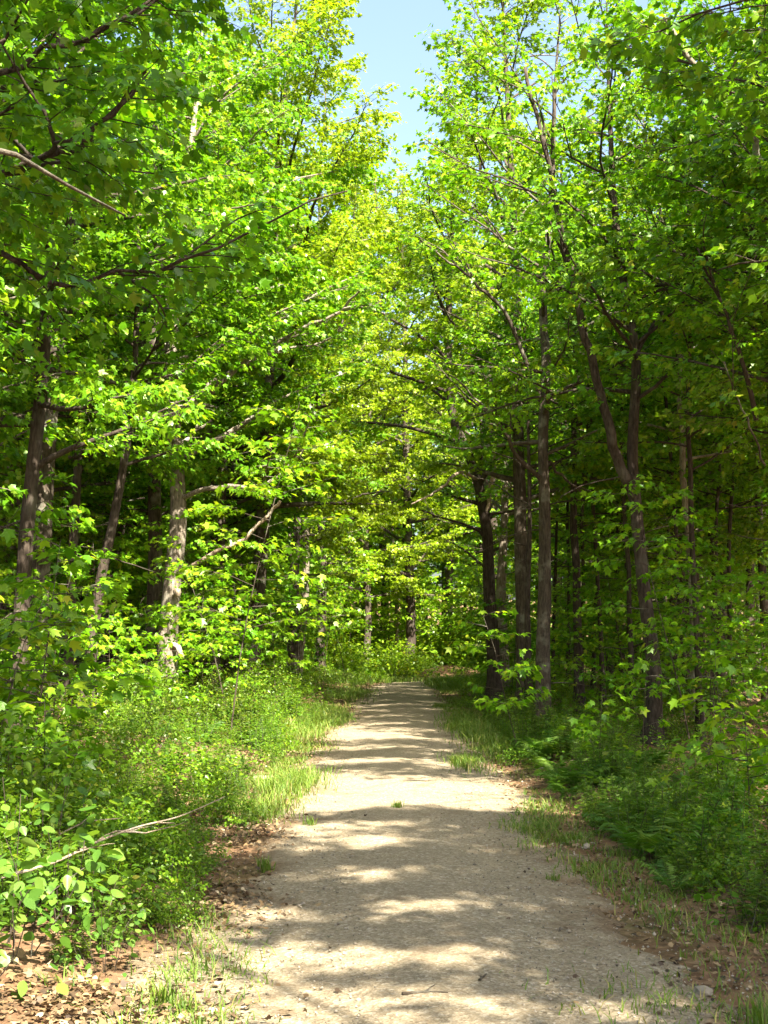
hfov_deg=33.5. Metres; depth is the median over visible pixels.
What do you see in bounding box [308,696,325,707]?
shrub
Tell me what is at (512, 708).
weed
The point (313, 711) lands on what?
weed
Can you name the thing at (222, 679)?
shrub
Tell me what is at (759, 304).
forest tree
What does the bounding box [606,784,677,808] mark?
fern
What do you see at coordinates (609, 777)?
fern
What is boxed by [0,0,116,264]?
forest tree
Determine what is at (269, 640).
maple sapling
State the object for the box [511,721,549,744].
weed
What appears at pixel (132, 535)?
forest tree
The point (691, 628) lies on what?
maple sapling
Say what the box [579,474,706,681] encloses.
forest tree
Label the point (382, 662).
shrub
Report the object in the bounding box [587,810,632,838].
weed
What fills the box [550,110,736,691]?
forest tree
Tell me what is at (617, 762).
weed
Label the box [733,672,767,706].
maple sapling
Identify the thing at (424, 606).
maple sapling
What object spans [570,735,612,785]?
weed
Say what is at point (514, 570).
maple sapling
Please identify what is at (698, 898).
ground cover
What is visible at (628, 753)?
weed
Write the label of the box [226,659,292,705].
shrub
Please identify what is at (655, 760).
fern
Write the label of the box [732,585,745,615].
forest tree
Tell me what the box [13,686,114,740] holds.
shrub
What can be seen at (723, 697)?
shrub
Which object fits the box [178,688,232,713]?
shrub
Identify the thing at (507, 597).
forest tree
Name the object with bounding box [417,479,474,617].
forest tree
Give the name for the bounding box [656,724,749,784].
shrub
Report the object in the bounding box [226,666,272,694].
shrub
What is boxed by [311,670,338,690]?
shrub
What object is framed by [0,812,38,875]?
shrub
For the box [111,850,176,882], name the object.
shrub
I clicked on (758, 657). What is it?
maple sapling
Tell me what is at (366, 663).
shrub
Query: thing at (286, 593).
maple sapling
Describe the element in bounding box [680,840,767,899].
shrub
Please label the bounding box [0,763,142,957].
broad leaved bush
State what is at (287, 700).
weed
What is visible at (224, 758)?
weed
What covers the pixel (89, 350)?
maple tree
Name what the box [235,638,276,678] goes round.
maple sapling
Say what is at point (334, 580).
maple sapling
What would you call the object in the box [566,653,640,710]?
maple sapling
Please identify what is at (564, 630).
maple sapling
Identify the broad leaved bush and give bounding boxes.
[0,761,139,876]
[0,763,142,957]
[0,827,68,999]
[1,793,163,952]
[45,890,153,982]
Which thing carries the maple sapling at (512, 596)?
on the ground at (42, 951)
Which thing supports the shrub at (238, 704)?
on the ground at (42, 951)
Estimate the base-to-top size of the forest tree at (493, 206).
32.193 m
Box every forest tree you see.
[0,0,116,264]
[0,0,176,313]
[0,0,181,414]
[0,0,282,739]
[0,3,309,710]
[0,19,89,513]
[0,30,153,432]
[0,35,129,595]
[0,38,124,215]
[0,56,173,704]
[0,275,36,492]
[0,309,38,547]
[0,315,68,577]
[0,349,111,684]
[0,466,131,615]
[1,296,100,662]
[2,256,192,694]
[6,313,137,686]
[21,121,189,672]
[49,305,236,665]
[52,315,129,664]
[54,324,254,634]
[56,22,257,692]
[61,32,303,572]
[61,350,190,662]
[65,109,256,667]
[66,495,194,647]
[99,338,286,679]
[119,29,351,666]
[126,107,333,678]
[132,100,358,696]
[132,319,307,664]
[182,476,242,672]
[183,42,331,644]
[184,285,345,610]
[187,344,331,638]
[255,137,446,664]
[261,61,422,581]
[270,204,351,539]
[308,113,478,651]
[312,431,390,631]
[340,386,416,616]
[352,415,473,619]
[374,187,525,641]
[374,445,439,608]
[376,15,568,595]
[376,420,475,649]
[409,439,456,622]
[411,434,474,615]
[413,133,579,619]
[414,422,513,592]
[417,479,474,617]
[421,421,513,609]
[421,480,473,611]
[437,429,513,577]
[441,430,512,617]
[452,197,697,707]
[453,188,595,628]
[459,301,669,691]
[459,501,535,613]
[460,268,671,679]
[474,143,577,628]
[481,143,750,713]
[484,302,616,685]
[490,277,727,686]
[500,281,681,689]
[506,133,767,693]
[525,388,666,674]
[532,193,669,684]
[532,436,594,657]
[534,31,767,739]
[545,0,767,507]
[548,364,694,692]
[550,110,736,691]
[551,371,764,693]
[555,212,767,713]
[563,484,681,682]
[564,472,736,687]
[565,0,767,540]
[571,213,767,709]
[577,0,767,117]
[577,27,767,273]
[579,169,767,689]
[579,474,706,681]
[585,186,702,675]
[594,327,767,695]
[610,211,767,702]
[631,0,767,228]
[634,64,767,688]
[638,190,767,466]
[650,0,767,376]
[654,64,767,365]
[658,62,767,422]
[658,392,767,694]
[665,1,767,304]
[668,361,735,675]
[669,468,767,558]
[672,232,767,526]
[674,22,767,671]
[685,489,756,600]
[696,428,767,553]
[698,509,757,600]
[704,398,765,631]
[714,135,767,429]
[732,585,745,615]
[737,561,761,665]
[757,368,767,533]
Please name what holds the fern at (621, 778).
on the ground at (42, 951)
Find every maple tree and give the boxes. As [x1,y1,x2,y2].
[0,0,347,382]
[0,12,304,707]
[0,40,217,645]
[6,15,418,708]
[22,2,331,669]
[22,123,333,708]
[130,0,409,693]
[143,66,395,679]
[218,101,556,703]
[239,392,365,672]
[244,311,418,677]
[246,253,392,683]
[258,329,396,673]
[284,189,479,660]
[315,164,509,671]
[339,407,469,653]
[384,0,692,725]
[392,0,673,707]
[400,300,626,694]
[402,0,767,746]
[402,238,568,691]
[409,296,653,708]
[430,94,673,716]
[501,96,767,719]
[575,0,767,660]
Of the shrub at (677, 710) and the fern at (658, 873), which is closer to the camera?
the fern at (658, 873)
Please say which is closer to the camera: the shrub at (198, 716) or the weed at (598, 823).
the weed at (598, 823)
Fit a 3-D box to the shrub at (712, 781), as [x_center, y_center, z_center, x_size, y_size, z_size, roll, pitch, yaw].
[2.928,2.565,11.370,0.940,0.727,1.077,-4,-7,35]
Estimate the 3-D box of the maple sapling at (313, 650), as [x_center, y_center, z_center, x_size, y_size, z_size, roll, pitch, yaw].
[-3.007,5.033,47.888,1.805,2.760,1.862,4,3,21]
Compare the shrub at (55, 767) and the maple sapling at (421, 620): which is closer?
the shrub at (55, 767)
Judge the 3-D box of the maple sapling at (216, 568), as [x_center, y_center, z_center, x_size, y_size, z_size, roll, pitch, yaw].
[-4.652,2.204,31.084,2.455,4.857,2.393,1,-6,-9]
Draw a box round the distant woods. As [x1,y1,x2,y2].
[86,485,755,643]
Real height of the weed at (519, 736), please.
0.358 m
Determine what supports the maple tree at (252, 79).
on the ground at (42, 951)
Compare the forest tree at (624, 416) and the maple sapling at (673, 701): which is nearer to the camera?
the maple sapling at (673, 701)
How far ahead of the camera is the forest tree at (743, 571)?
51.16 m
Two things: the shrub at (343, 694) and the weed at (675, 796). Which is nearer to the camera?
the weed at (675, 796)
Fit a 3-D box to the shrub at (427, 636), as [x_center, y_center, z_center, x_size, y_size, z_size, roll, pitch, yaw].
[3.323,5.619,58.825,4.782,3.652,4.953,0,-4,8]
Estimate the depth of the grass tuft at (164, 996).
5.97 m
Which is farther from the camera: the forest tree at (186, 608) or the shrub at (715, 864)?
the forest tree at (186, 608)
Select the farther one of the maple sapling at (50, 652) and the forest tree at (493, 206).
the forest tree at (493, 206)
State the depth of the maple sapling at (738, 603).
49.55 m
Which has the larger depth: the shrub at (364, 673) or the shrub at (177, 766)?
the shrub at (364, 673)
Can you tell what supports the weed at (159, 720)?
on the ground at (42, 951)
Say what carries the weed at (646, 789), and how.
on the ground at (42, 951)
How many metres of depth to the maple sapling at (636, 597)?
32.71 m
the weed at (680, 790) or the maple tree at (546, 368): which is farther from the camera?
the maple tree at (546, 368)
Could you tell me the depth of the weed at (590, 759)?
15.76 m
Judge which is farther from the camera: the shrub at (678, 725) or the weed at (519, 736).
the shrub at (678, 725)
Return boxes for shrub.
[0,711,98,812]
[0,714,79,799]
[0,714,96,798]
[0,728,124,853]
[0,758,101,854]
[0,759,85,860]
[0,794,50,875]
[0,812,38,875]
[0,820,160,922]
[1,841,110,914]
[6,823,124,905]
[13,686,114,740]
[29,682,73,709]
[32,728,118,801]
[41,731,143,788]
[48,758,107,802]
[48,768,97,823]
[52,688,151,735]
[53,746,121,776]
[57,652,141,704]
[58,833,141,908]
[60,796,182,877]
[69,783,191,869]
[69,811,185,878]
[79,768,156,827]
[80,819,161,874]
[82,714,158,767]
[86,742,157,779]
[89,754,175,806]
[91,685,149,728]
[92,671,190,737]
[92,715,158,754]
[93,672,172,722]
[94,687,138,721]
[95,652,177,693]
[101,654,181,703]
[103,694,189,753]
[103,776,192,821]
[104,681,202,736]
[105,789,158,825]
[106,771,158,800]
[108,711,152,739]
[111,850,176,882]
[111,880,192,933]
[112,806,186,863]
[117,658,186,699]
[119,844,210,910]
[132,788,186,816]
[137,715,195,745]
[139,830,213,891]
[141,666,209,712]
[142,881,214,925]
[147,734,239,795]
[156,785,199,820]
[158,818,236,867]
[166,696,228,737]
[169,696,228,736]
[171,811,219,840]
[175,770,232,817]
[178,664,208,690]
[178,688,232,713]
[180,676,264,736]
[181,684,248,729]
[182,748,217,768]
[182,772,243,823]
[184,663,232,697]
[187,659,238,695]
[201,658,239,677]
[202,785,269,830]
[203,670,234,697]
[215,672,267,707]
[216,691,260,723]
[223,699,272,732]
[225,686,274,716]
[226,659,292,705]
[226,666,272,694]
[228,712,284,742]
[234,655,269,676]
[244,615,286,661]
[245,695,287,720]
[247,670,287,696]
[254,738,286,760]
[255,705,285,733]
[262,728,301,752]
[266,658,309,680]
[266,667,299,693]
[268,691,312,719]
[269,714,295,729]
[280,667,319,697]
[281,669,310,693]
[287,673,320,696]
[288,686,309,702]
[302,671,318,685]
[303,636,350,659]
[303,660,340,680]
[304,620,361,653]
[304,624,368,664]
[304,635,366,674]
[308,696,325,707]
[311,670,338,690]
[319,694,334,703]
[321,685,347,697]
[322,667,344,684]
[325,642,354,668]
[325,689,338,698]
[326,612,392,656]
[330,641,370,668]
[331,628,377,649]
[342,652,383,671]
[344,632,414,678]
[346,671,363,681]
[346,673,366,685]
[350,664,373,678]
[353,626,392,656]
[358,623,404,646]
[362,639,420,674]
[371,645,427,678]
[373,669,388,678]
[377,627,402,652]
[377,640,440,677]
[401,616,468,664]
[407,649,444,675]
[415,601,486,669]
[419,631,455,663]
[434,610,513,667]
[440,672,464,680]
[441,603,534,668]
[442,680,460,689]
[445,677,461,687]
[449,656,475,675]
[454,695,475,707]
[455,683,472,694]
[458,675,480,685]
[464,677,479,693]
[466,669,486,685]
[468,692,492,705]
[475,671,486,687]
[491,690,514,704]
[495,741,540,767]
[504,680,515,695]
[519,758,542,773]
[527,705,564,725]
[541,713,594,741]
[551,675,573,698]
[551,677,572,701]
[552,693,586,714]
[563,694,626,725]
[567,690,593,701]
[585,684,617,702]
[603,693,636,717]
[605,734,640,757]
[606,770,676,807]
[608,686,643,705]
[608,714,642,737]
[613,705,674,735]
[615,760,657,784]
[625,741,690,773]
[630,806,698,855]
[631,692,672,714]
[637,710,699,745]
[649,794,710,826]
[652,797,767,882]
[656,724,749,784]
[662,691,711,736]
[663,675,690,705]
[663,711,696,740]
[665,674,737,714]
[666,761,767,833]
[678,752,767,808]
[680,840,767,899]
[704,673,737,700]
[704,795,767,852]
[724,718,767,775]
[725,733,750,753]
[732,744,767,777]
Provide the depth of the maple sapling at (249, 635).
27.85 m
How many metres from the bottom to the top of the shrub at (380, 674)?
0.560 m
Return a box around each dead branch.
[1,796,224,878]
[59,818,119,834]
[402,985,447,994]
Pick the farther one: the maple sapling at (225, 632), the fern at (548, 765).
the maple sapling at (225, 632)
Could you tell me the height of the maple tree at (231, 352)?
11.285 m
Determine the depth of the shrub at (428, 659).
54.34 m
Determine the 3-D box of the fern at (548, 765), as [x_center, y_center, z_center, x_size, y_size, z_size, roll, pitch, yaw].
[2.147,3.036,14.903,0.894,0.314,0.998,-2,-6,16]
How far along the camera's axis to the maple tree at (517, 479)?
29.72 m
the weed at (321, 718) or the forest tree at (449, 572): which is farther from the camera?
the forest tree at (449, 572)
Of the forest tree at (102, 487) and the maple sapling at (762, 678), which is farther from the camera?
the forest tree at (102, 487)
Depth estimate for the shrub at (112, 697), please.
21.07 m
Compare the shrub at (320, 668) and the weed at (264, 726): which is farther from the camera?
the shrub at (320, 668)
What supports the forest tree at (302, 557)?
on the ground at (42, 951)
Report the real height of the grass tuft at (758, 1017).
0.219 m
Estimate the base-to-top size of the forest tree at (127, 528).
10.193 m
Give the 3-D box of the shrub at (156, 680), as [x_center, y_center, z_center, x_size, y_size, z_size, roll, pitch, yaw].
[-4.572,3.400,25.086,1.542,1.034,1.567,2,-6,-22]
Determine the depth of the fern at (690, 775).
14.79 m
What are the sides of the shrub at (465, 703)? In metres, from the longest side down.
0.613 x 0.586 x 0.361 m
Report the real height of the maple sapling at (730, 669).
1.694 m
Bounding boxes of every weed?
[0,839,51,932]
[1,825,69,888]
[41,705,99,752]
[46,914,95,964]
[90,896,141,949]
[93,767,148,820]
[99,746,159,789]
[107,759,147,793]
[134,772,189,830]
[142,702,168,736]
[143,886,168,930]
[147,803,199,863]
[148,790,184,824]
[153,740,190,780]
[170,726,201,750]
[175,711,218,745]
[186,743,221,779]
[186,753,226,792]
[189,747,236,793]
[192,843,222,875]
[202,743,242,786]
[208,736,236,756]
[215,727,242,749]
[218,774,260,804]
[220,705,258,744]
[225,694,262,731]
[227,747,255,774]
[233,773,253,789]
[233,775,249,796]
[238,705,266,731]
[238,724,284,753]
[244,713,285,749]
[258,701,277,717]
[266,686,297,715]
[270,745,284,757]
[270,753,282,763]
[272,690,300,714]
[273,682,301,710]
[282,733,302,746]
[288,704,308,719]
[303,704,314,713]
[305,711,318,720]
[307,703,319,721]
[314,707,326,724]
[478,700,506,717]
[486,705,515,722]
[492,696,523,729]
[500,696,522,721]
[500,719,512,736]
[506,695,554,738]
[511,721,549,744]
[511,730,525,743]
[518,699,545,729]
[519,695,534,720]
[525,697,572,737]
[526,725,545,740]
[536,717,563,740]
[548,764,577,783]
[551,696,563,710]
[552,705,581,735]
[555,715,582,759]
[562,742,596,769]
[567,707,596,734]
[570,707,605,725]
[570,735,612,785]
[573,785,601,813]
[576,745,630,770]
[580,782,601,809]
[581,776,620,817]
[582,798,612,828]
[586,713,615,737]
[586,750,637,787]
[587,727,645,757]
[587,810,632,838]
[588,715,628,757]
[588,741,632,786]
[589,748,647,767]
[595,723,636,759]
[596,747,638,788]
[597,723,642,751]
[597,775,652,808]
[608,783,672,842]
[609,773,647,824]
[612,749,648,789]
[618,774,695,856]
[625,752,675,799]
[627,775,666,806]
[629,780,708,821]
[639,754,682,798]
[645,767,689,803]
[648,791,699,837]
[648,796,682,825]
[651,843,679,868]
[653,793,712,855]
[658,841,685,866]
[665,847,707,881]
[666,770,722,806]
[668,826,741,885]
[678,876,711,896]
[681,773,754,885]
[685,772,710,795]
[688,821,753,884]
[691,826,767,876]
[697,770,758,833]
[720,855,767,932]
[732,812,767,930]
[733,790,761,816]
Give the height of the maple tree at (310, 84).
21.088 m
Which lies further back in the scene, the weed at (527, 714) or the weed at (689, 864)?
the weed at (527, 714)
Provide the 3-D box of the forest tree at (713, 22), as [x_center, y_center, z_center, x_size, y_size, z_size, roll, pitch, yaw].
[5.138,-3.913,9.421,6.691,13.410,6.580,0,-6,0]
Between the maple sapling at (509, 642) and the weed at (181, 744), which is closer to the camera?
the weed at (181, 744)
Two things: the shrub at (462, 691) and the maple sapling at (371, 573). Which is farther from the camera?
the maple sapling at (371, 573)
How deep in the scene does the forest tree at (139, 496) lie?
37.72 m
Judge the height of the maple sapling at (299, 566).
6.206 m
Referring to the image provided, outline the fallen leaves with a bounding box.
[0,681,767,1023]
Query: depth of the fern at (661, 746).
18.14 m
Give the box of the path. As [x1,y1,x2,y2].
[65,677,739,1023]
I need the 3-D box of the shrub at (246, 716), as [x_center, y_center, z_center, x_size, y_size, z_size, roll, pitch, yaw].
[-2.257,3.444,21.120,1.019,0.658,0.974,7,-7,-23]
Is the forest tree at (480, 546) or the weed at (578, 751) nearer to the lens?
the weed at (578, 751)
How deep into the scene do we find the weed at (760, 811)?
11.95 m
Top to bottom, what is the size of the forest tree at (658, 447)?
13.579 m
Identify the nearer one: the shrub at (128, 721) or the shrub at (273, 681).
the shrub at (128, 721)
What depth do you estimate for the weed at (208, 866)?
9.37 m
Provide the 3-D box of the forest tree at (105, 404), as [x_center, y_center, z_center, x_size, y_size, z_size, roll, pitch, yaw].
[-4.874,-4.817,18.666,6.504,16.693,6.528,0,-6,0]
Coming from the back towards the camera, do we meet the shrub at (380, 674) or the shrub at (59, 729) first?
the shrub at (380, 674)
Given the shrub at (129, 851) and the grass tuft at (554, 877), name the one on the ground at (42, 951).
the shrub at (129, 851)
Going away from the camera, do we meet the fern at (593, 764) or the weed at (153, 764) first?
the weed at (153, 764)
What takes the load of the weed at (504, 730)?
on the ground at (42, 951)
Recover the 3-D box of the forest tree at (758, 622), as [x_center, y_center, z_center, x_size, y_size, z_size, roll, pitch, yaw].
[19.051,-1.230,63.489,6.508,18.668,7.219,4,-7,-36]
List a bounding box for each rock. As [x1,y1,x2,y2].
[583,843,589,848]
[693,985,712,996]
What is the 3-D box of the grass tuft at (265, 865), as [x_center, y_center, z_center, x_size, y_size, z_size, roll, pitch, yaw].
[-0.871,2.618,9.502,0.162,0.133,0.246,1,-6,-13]
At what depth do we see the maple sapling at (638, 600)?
47.27 m
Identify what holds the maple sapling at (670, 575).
on the ground at (42, 951)
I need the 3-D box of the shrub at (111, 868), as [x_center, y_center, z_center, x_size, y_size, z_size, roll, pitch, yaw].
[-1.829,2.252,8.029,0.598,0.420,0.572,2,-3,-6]
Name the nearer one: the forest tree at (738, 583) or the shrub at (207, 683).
the shrub at (207, 683)
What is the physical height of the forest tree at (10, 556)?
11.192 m
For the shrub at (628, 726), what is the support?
on the ground at (42, 951)
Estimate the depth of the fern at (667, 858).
9.45 m
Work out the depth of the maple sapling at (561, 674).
36.95 m
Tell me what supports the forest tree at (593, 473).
on the ground at (42, 951)
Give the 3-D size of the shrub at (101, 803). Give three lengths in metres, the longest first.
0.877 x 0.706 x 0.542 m
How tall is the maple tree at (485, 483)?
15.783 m
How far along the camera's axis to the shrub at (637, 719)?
22.81 m
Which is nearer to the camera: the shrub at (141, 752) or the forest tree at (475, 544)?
the shrub at (141, 752)
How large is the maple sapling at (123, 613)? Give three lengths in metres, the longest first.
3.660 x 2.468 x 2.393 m
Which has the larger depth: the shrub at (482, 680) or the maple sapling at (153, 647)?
the shrub at (482, 680)
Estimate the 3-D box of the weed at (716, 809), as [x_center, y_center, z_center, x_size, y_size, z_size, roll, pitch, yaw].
[2.469,2.341,9.394,0.620,0.822,0.834,4,0,-6]
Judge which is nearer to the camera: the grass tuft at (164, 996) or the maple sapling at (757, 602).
the grass tuft at (164, 996)
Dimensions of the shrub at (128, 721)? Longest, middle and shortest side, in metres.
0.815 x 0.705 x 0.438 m
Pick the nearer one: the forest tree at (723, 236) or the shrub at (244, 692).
the forest tree at (723, 236)
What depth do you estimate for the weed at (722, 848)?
9.36 m
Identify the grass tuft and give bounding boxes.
[146,972,185,1009]
[171,985,197,1015]
[255,855,276,872]
[302,816,316,825]
[391,799,408,807]
[546,871,563,881]
[740,981,767,1023]
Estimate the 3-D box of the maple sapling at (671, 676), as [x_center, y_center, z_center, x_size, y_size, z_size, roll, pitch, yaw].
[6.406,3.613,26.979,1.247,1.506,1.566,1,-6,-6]
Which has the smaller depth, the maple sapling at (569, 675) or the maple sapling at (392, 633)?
the maple sapling at (569, 675)
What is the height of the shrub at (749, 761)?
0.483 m
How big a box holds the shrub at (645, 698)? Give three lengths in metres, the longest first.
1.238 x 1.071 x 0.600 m
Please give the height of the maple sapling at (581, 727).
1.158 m
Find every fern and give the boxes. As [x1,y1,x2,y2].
[138,741,196,766]
[176,719,224,742]
[199,731,225,746]
[222,726,265,740]
[504,735,570,758]
[508,723,582,753]
[532,759,618,787]
[533,756,603,780]
[536,741,584,755]
[538,771,600,799]
[540,730,591,742]
[574,795,678,832]
[579,744,662,765]
[582,753,624,774]
[583,748,674,775]
[583,806,689,858]
[586,769,618,788]
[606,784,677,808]
[610,771,673,788]
[618,765,681,791]
[632,857,711,892]
[635,825,761,855]
[644,742,666,753]
[656,846,738,869]
[659,765,711,785]
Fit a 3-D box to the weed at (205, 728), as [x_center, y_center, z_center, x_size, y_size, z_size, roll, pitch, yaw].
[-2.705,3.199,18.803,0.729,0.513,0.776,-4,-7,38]
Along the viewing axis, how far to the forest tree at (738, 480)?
28.70 m
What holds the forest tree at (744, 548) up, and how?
on the ground at (42, 951)
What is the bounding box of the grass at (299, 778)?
[29,668,767,1023]
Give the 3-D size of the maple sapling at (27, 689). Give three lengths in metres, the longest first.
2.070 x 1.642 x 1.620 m
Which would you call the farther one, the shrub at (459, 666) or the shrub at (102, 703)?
the shrub at (459, 666)
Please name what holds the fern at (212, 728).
on the ground at (42, 951)
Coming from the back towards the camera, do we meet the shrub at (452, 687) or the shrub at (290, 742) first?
the shrub at (452, 687)
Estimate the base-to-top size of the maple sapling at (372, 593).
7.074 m
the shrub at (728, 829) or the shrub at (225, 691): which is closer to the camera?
the shrub at (728, 829)
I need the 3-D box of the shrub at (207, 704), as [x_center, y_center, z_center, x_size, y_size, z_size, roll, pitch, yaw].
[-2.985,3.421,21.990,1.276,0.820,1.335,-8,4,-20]
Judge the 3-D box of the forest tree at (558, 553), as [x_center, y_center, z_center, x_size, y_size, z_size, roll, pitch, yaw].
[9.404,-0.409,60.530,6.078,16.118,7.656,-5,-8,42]
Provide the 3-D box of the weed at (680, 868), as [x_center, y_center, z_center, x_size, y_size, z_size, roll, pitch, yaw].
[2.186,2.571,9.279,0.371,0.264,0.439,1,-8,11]
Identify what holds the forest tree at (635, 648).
on the ground at (42, 951)
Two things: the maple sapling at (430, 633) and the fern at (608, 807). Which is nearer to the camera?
the fern at (608, 807)
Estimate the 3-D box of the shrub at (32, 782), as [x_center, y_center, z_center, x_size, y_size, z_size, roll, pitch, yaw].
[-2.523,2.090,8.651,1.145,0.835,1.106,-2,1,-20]
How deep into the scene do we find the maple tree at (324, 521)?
46.23 m
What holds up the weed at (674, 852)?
on the ground at (42, 951)
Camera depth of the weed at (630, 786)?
12.12 m
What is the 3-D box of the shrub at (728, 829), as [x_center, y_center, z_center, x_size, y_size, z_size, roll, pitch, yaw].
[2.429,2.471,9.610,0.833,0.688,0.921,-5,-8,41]
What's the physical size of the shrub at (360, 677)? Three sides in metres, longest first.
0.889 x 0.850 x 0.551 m
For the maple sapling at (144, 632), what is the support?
on the ground at (42, 951)
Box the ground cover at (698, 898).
[0,642,767,953]
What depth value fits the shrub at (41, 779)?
9.15 m
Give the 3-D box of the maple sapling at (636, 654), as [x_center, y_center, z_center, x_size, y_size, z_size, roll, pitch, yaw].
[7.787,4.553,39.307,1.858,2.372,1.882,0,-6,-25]
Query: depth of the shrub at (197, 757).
15.37 m
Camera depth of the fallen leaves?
7.17 m
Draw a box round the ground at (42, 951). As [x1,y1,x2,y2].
[0,599,767,1023]
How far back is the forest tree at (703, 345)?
22.18 m
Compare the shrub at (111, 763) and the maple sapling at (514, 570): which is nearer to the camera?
the shrub at (111, 763)
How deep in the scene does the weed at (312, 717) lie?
25.52 m
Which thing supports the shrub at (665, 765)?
on the ground at (42, 951)
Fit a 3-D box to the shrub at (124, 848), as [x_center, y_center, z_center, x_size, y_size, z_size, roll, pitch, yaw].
[-1.797,2.264,8.704,0.867,0.574,0.698,-3,-1,-29]
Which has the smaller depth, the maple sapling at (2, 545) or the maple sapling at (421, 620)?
the maple sapling at (2, 545)
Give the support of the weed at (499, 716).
on the ground at (42, 951)
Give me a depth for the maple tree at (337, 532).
40.75 m
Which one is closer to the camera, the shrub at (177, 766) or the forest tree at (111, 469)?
the shrub at (177, 766)
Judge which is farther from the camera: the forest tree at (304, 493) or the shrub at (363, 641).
the shrub at (363, 641)
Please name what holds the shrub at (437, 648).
on the ground at (42, 951)
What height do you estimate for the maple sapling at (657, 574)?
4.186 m
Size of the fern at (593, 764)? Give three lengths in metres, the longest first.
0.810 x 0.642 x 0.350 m
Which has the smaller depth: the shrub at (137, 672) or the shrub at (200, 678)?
the shrub at (137, 672)
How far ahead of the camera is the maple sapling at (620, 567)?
39.97 m
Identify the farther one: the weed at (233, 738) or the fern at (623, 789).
the weed at (233, 738)
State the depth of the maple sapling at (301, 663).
29.24 m
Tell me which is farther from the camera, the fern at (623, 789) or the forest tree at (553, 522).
the forest tree at (553, 522)
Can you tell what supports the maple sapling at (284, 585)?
on the ground at (42, 951)
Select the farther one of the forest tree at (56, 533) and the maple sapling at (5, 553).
the forest tree at (56, 533)
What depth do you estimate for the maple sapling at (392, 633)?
64.68 m
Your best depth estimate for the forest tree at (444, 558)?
82.54 m
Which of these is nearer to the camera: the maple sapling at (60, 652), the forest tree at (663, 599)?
the maple sapling at (60, 652)
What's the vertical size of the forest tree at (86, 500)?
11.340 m
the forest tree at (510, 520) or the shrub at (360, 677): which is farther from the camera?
the forest tree at (510, 520)
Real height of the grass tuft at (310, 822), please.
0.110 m
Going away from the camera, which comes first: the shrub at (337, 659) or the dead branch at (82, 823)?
the dead branch at (82, 823)
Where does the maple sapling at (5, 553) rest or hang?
on the ground at (42, 951)
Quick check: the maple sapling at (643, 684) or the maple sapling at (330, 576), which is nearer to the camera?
the maple sapling at (643, 684)
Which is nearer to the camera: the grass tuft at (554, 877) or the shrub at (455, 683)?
the grass tuft at (554, 877)
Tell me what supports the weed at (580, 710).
on the ground at (42, 951)
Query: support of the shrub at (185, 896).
on the ground at (42, 951)
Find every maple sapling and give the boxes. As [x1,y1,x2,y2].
[0,468,115,663]
[0,492,18,616]
[0,492,86,640]
[0,529,163,739]
[0,553,131,714]
[0,566,51,661]
[0,582,97,739]
[0,603,82,729]
[0,634,46,701]
[0,659,113,770]
[0,691,119,794]
[14,610,104,743]
[32,541,162,719]
[49,513,176,689]
[49,571,86,652]
[49,573,105,655]
[54,567,137,655]
[65,463,167,661]
[74,609,157,678]
[81,568,146,659]
[110,479,222,641]
[114,550,194,646]
[117,605,193,679]
[123,581,195,652]
[127,633,212,712]
[138,511,257,693]
[143,505,241,691]
[153,537,264,692]
[164,402,355,735]
[178,625,217,692]
[185,630,259,706]
[190,499,290,672]
[191,604,246,663]
[195,504,289,649]
[196,569,278,673]
[224,503,305,629]
[225,496,305,677]
[230,593,324,689]
[234,578,292,649]
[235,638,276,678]
[243,548,286,635]
[243,576,286,645]
[243,603,280,658]
[244,539,288,625]
[263,541,318,667]
[267,547,340,679]
[269,534,331,617]
[270,533,315,619]
[274,547,327,657]
[281,611,327,660]
[284,578,343,645]
[284,588,338,638]
[298,530,374,672]
[299,548,359,672]
[299,551,341,627]
[309,566,349,633]
[313,545,381,658]
[327,530,391,625]
[333,535,394,624]
[339,528,413,626]
[345,578,390,639]
[351,575,392,641]
[351,643,388,670]
[354,590,380,641]
[358,519,436,628]
[377,579,422,637]
[379,561,433,643]
[382,572,447,636]
[387,574,448,635]
[390,540,448,626]
[393,598,432,645]
[428,584,463,634]
[430,550,482,621]
[438,546,497,653]
[439,522,515,637]
[445,538,514,638]
[445,609,556,746]
[450,566,484,637]
[456,598,515,666]
[471,555,564,695]
[479,539,538,645]
[479,549,534,619]
[482,636,515,677]
[506,553,538,661]
[507,526,587,673]
[507,605,536,665]
[510,628,550,660]
[518,660,550,704]
[522,577,628,712]
[530,590,573,649]
[531,624,571,669]
[532,597,588,662]
[534,586,596,655]
[550,652,573,688]
[551,571,610,646]
[551,572,626,688]
[551,665,573,686]
[553,529,642,696]
[555,631,573,675]
[555,691,642,757]
[557,503,664,695]
[561,536,636,697]
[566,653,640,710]
[569,533,639,672]
[573,602,626,656]
[575,471,741,758]
[583,631,641,690]
[588,535,666,632]
[589,532,680,704]
[594,654,681,753]
[597,524,700,697]
[601,548,684,647]
[610,545,667,641]
[612,459,759,705]
[612,621,663,685]
[622,672,645,697]
[628,646,709,738]
[635,584,710,698]
[637,596,684,660]
[642,639,678,680]
[643,692,767,803]
[645,518,767,730]
[649,562,767,752]
[662,650,713,710]
[670,648,767,779]
[691,720,767,837]
[697,632,767,734]
[699,561,745,630]
[702,647,741,713]
[706,629,749,673]
[710,512,767,704]
[722,589,767,683]
[730,631,767,725]
[731,460,767,652]
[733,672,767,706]
[736,570,767,660]
[755,568,767,623]
[756,638,767,727]
[757,648,767,750]
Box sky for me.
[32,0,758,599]

